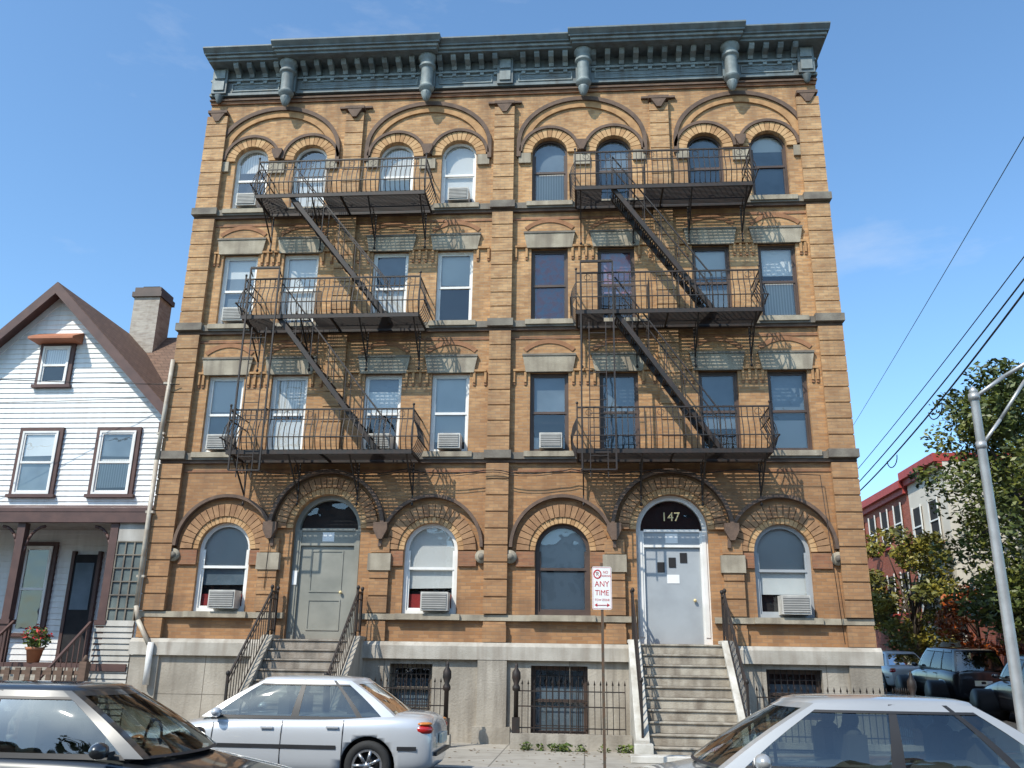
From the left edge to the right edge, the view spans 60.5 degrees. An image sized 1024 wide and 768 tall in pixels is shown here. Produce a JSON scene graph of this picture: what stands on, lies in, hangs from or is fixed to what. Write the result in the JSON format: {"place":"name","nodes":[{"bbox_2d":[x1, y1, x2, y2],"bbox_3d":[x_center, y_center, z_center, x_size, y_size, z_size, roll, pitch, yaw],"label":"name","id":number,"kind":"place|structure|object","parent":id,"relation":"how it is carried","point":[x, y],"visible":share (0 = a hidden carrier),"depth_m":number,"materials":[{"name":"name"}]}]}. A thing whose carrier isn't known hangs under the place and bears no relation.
{"place":"outdoors","nodes":[
{"label":"outdoors","id":0,"kind":"place"},
{"bbox_2d":[133,654,855,746],"bbox_3d":[-0.373,6.616,18.055,15.440,1.800,0.450,-1,-18,4],"label":"stone base","id":1,"kind":"object","parent":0,"point":[181,676],"visible":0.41,"depth_m":17.95,"materials":[{"name":"grey stone"}]},
{"bbox_2d":[0,0,1023,501],"label":"sky","id":2,"kind":"structure","parent":0,"point":[105,105],"materials":[{"name":"blue"}]},
{"bbox_2d":[436,725,912,767],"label":"pavement","id":3,"kind":"structure","parent":0,"point":[498,755],"depth_m":15.03,"materials":[{"name":"concrete"}]},
{"bbox_2d":[0,655,90,733],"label":"garden fence","id":4,"kind":"object","parent":3,"relation":"on","point":[82,673],"visible":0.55,"depth_m":16.71,"materials":[{"name":"brown wood"}]},
{"bbox_2d":[0,505,153,733],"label":"porch","id":5,"kind":"object","parent":3,"relation":"on","point":[113,635],"visible":0.7,"depth_m":19.43,"materials":[{"name":"white wood"}]},
{"bbox_2d":[21,624,53,662],"bbox_3d":[-10.366,5.644,19.145,0.614,0.816,0.619,-7,-19,25],"label":"flower pot","id":6,"kind":"object","parent":5,"relation":"on","point":[34,648],"visible":1,"depth_m":19.04,"materials":[{"name":"ceramic"}]},
{"bbox_2d":[222,584,365,712],"bbox_3d":[-4.238,5.325,16.906,2.340,3.050,3.105,-1,-18,4],"label":"stoop","id":7,"kind":"object","parent":3,"relation":"on","point":[273,652],"visible":0.58,"depth_m":17.55,"materials":[{"name":"concrete"}]},
{"bbox_2d":[363,661,450,747],"bbox_3d":[-2.091,6.188,16.990,1.850,1.620,0.240,-1,-18,4],"label":"iron fence","id":8,"kind":"object","parent":3,"relation":"on","point":[446,688],"visible":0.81,"depth_m":17.00,"materials":[{"name":"metal"}]},
{"bbox_2d":[121,77,889,744],"bbox_3d":[-0.285,-0.104,19.984,15.560,15.578,0.380,-1,-18,4],"label":"stone and brick trim","id":9,"kind":"object","parent":3,"relation":"on","point":[493,653],"visible":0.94,"depth_m":19.86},
{"bbox_2d":[219,152,437,505],"bbox_3d":[-4.059,-1.393,20.111,4.322,8.241,1.265,-1,-18,4],"label":"fire escape","id":10,"kind":"object","parent":9,"relation":"attached to","point":[361,202],"visible":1,"depth_m":19.90,"materials":[{"name":"black metal"}]},
{"bbox_2d":[134,359,845,684],"bbox_3d":[-0.707,2.799,18.940,14.908,7.201,0.232,-1,-18,4],"label":"downpipe and cables","id":11,"kind":"object","parent":9,"relation":"attached to","point":[148,642],"visible":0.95,"depth_m":19.18,"materials":[{"name":"paint"}]},
{"bbox_2d":[0,379,179,384],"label":"power line","id":12,"kind":"object","parent":11,"relation":"attached to","point":[89,382],"visible":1,"depth_m":20.12,"materials":[{"name":"black rubber"}]},
{"bbox_2d":[139,85,871,647],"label":"brick wall front","id":13,"kind":"structure","parent":9,"relation":"on","point":[739,491],"depth_m":19.94,"materials":[{"name":"brown brick"}]},
{"bbox_2d":[286,496,712,644],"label":"entrance doors","id":14,"kind":"structure","parent":13,"relation":"attached to","point":[674,596],"depth_m":18.91,"materials":[{"name":"grey paint"}]},
{"bbox_2d":[663,513,678,520],"bbox_3d":[3.454,2.873,19.004,0.348,0.189,0.006,-1,-18,4],"label":"house number","id":15,"kind":"object","parent":14,"relation":"attached to","point":[671,517],"visible":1,"depth_m":19.01,"materials":[{"name":"gold metal"}]},
{"bbox_2d":[193,134,821,733],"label":"windows","id":16,"kind":"structure","parent":9,"relation":"attached to","point":[783,574],"depth_m":20.03,"materials":[{"name":"grey glass"}]},
{"bbox_2d":[569,143,779,506],"bbox_3d":[3.438,-1.464,19.521,4.282,8.241,1.265,-1,-18,4],"label":"fire escape","id":17,"kind":"object","parent":9,"relation":"attached to","point":[689,195],"visible":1,"depth_m":19.34,"materials":[{"name":"black metal"}]},
{"bbox_2d":[448,747,624,766],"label":"fallen leaves","id":18,"kind":"object","parent":3,"relation":"on","point":[545,753],"visible":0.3,"depth_m":15.62,"materials":[{"name":"brown plant"}]},
{"bbox_2d":[510,662,631,751],"bbox_3d":[1.113,6.163,16.736,2.280,1.610,0.240,-1,-18,4],"label":"iron fence","id":19,"kind":"object","parent":3,"relation":"on","point":[592,742],"visible":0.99,"depth_m":16.55,"materials":[{"name":"metal"}]},
{"bbox_2d":[519,741,633,753],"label":"weeds","id":20,"kind":"object","parent":3,"relation":"on","point":[562,748],"visible":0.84,"depth_m":16.22,"materials":[{"name":"green plant"}]},
{"bbox_2d":[592,563,611,767],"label":"no parking sign","id":21,"kind":"object","parent":3,"relation":"on","point":[601,588],"visible":1,"depth_m":13.92,"materials":[{"name":"metal"}]},
{"bbox_2d":[627,588,756,763],"bbox_3d":[3.269,5.255,16.315,2.340,3.050,3.105,-1,-18,4],"label":"stoop","id":22,"kind":"object","parent":3,"relation":"on","point":[713,696],"visible":0.93,"depth_m":16.23,"materials":[{"name":"concrete"}]},
{"bbox_2d":[756,671,923,750],"bbox_3d":[6.066,6.264,16.746,3.050,1.570,1.087,-1,-18,4],"label":"iron fence","id":23,"kind":"object","parent":3,"relation":"on","point":[918,743],"visible":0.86,"depth_m":16.25,"materials":[{"name":"metal"}]},
{"bbox_2d":[865,543,896,630],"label":"tree","id":24,"kind":"object","parent":3,"relation":"on","point":[876,627],"visible":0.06,"depth_m":42.33,"materials":[{"name":"green plant"}]},
{"bbox_2d":[865,525,968,657],"bbox_3d":[16.252,9.124,36.182,4.860,6.537,4.941,-1,-18,4],"label":"tree","id":25,"kind":"object","parent":3,"relation":"on","point":[914,637],"visible":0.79,"depth_m":35.80,"materials":[{"name":"green plant"}]},
{"bbox_2d":[898,453,1023,658],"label":"row house","id":26,"kind":"structure","parent":3,"relation":"on","point":[924,517],"depth_m":36.54,"materials":[{"name":"white paint"}]},
{"bbox_2d":[907,357,1023,647],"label":"street tree","id":27,"kind":"object","parent":3,"relation":"on","point":[1000,394],"visible":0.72,"depth_m":27.42,"materials":[{"name":"green plant"}]},
{"bbox_2d":[933,583,1021,667],"bbox_3d":[16.206,9.098,31.043,2.628,4.025,2.683,6,-18,-16],"label":"autumn tree","id":28,"kind":"object","parent":3,"relation":"on","point":[950,617],"visible":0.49,"depth_m":31.00,"materials":[{"name":"red plant"}]},
{"bbox_2d":[966,608,1023,670],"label":"red brick wall","id":29,"kind":"structure","parent":3,"relation":"on","point":[992,638],"depth_m":32.20,"materials":[{"name":"brick"}]},
{"bbox_2d":[968,362,1023,751],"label":"street lamp","id":30,"kind":"object","parent":3,"relation":"on","point":[1012,650],"visible":0.94,"depth_m":14.23,"materials":[{"name":"metal"}]},
{"bbox_2d":[854,137,1023,423],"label":"power line","id":31,"kind":"object","parent":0,"point":[951,261],"visible":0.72,"depth_m":18.31,"materials":[{"name":"black rubber"}]},
{"bbox_2d":[858,256,1023,468],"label":"power line","id":32,"kind":"object","parent":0,"point":[949,354],"visible":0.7,"depth_m":20.87,"materials":[{"name":"black rubber"}]},
{"bbox_2d":[859,278,1023,481],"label":"power line","id":33,"kind":"object","parent":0,"point":[1004,304],"visible":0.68,"depth_m":20.79,"materials":[{"name":"black rubber"}]},
{"bbox_2d":[860,291,1023,490],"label":"power line","id":34,"kind":"object","parent":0,"point":[984,344],"visible":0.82,"depth_m":21.19,"materials":[{"name":"black rubber"}]},
{"bbox_2d":[884,686,1019,750],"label":"side street","id":35,"kind":"structure","parent":0,"point":[1004,741],"depth_m":22.36,"materials":[{"name":"grey asphalt"}]},
{"bbox_2d":[881,650,920,690],"bbox_3d":[15.017,11.249,34.621,2.052,1.460,4.512,-1,-15,4],"label":"parked hatchback","id":36,"kind":"object","parent":35,"relation":"on","point":[896,662],"visible":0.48,"depth_m":33.14,"materials":[{"name":"paint"}]},
{"bbox_2d":[896,647,1003,700],"bbox_3d":[14.557,9.618,28.973,2.600,1.833,4.536,-1,-15,4],"label":"parked suv","id":37,"kind":"object","parent":35,"relation":"on","point":[950,672],"visible":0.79,"depth_m":27.64,"materials":[{"name":"paint"}]},
{"bbox_2d":[970,654,1023,719],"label":"parked suv","id":38,"kind":"object","parent":35,"relation":"on","point":[995,699],"visible":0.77,"depth_m":23.95,"materials":[{"name":"paint"}]},
{"bbox_3d":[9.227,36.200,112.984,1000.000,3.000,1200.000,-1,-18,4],"label":"ground","id":39,"kind":"structure","parent":0,"visible":0},
{"bbox_2d":[0,303,163,662],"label":"clapboard walls","id":40,"kind":"structure","parent":39,"relation":"on","point":[81,422],"depth_m":22.42,"materials":[{"name":"white wood"}]},
{"bbox_2d":[5,333,142,661],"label":"windows and door","id":41,"kind":"structure","parent":40,"relation":"attached to","point":[113,466],"depth_m":21.91,"materials":[{"name":"white paint"}]},
{"bbox_2d":[0,282,176,431],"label":"roof and chimney","id":42,"kind":"structure","parent":40,"relation":"on","point":[142,352],"depth_m":23.88,"materials":[{"name":"brown"}]},
{"bbox_2d":[0,396,164,402],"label":"power line","id":43,"kind":"object","parent":42,"relation":"attached to","point":[75,400],"visible":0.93,"depth_m":21.92,"materials":[{"name":"black rubber"}]},
{"bbox_2d":[432,722,911,767],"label":"kerb","id":44,"kind":"structure","parent":39,"relation":"on","point":[513,767],"depth_m":13.60,"materials":[{"name":"concrete"}]},
{"bbox_2d":[862,481,922,658],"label":"red row house","id":45,"kind":"structure","parent":39,"relation":"on","point":[887,507],"depth_m":42.76,"materials":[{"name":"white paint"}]},
{"bbox_2d":[966,409,1023,559],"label":"street tree","id":46,"kind":"object","parent":39,"relation":"on","point":[1003,525],"visible":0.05,"depth_m":33.96,"materials":[{"name":"green plant"}]},
{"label":"side walls and roof","id":47,"kind":"object","parent":39,"relation":"on","visible":0},
{"bbox_2d":[203,20,830,106],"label":"cornice","id":48,"kind":"structure","parent":47,"relation":"attached to","point":[730,53],"depth_m":22.22,"materials":[{"name":"paint"}]},
{"label":"road","id":49,"kind":"structure","parent":0,"visible":0},
{"bbox_2d":[0,680,290,767],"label":"dark car","id":50,"kind":"object","parent":49,"relation":"on","point":[90,733],"visible":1,"depth_m":7.49,"materials":[{"name":"paint"}]},
{"bbox_2d":[128,675,448,767],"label":"parked sedan","id":51,"kind":"object","parent":49,"relation":"on","point":[374,725],"visible":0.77,"depth_m":12.12,"materials":[{"name":"paint"}]},
{"bbox_2d":[636,693,1023,767],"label":"silver sedan","id":52,"kind":"object","parent":49,"relation":"on","point":[949,741],"visible":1,"depth_m":7.23,"materials":[{"name":"paint"}]}
]}

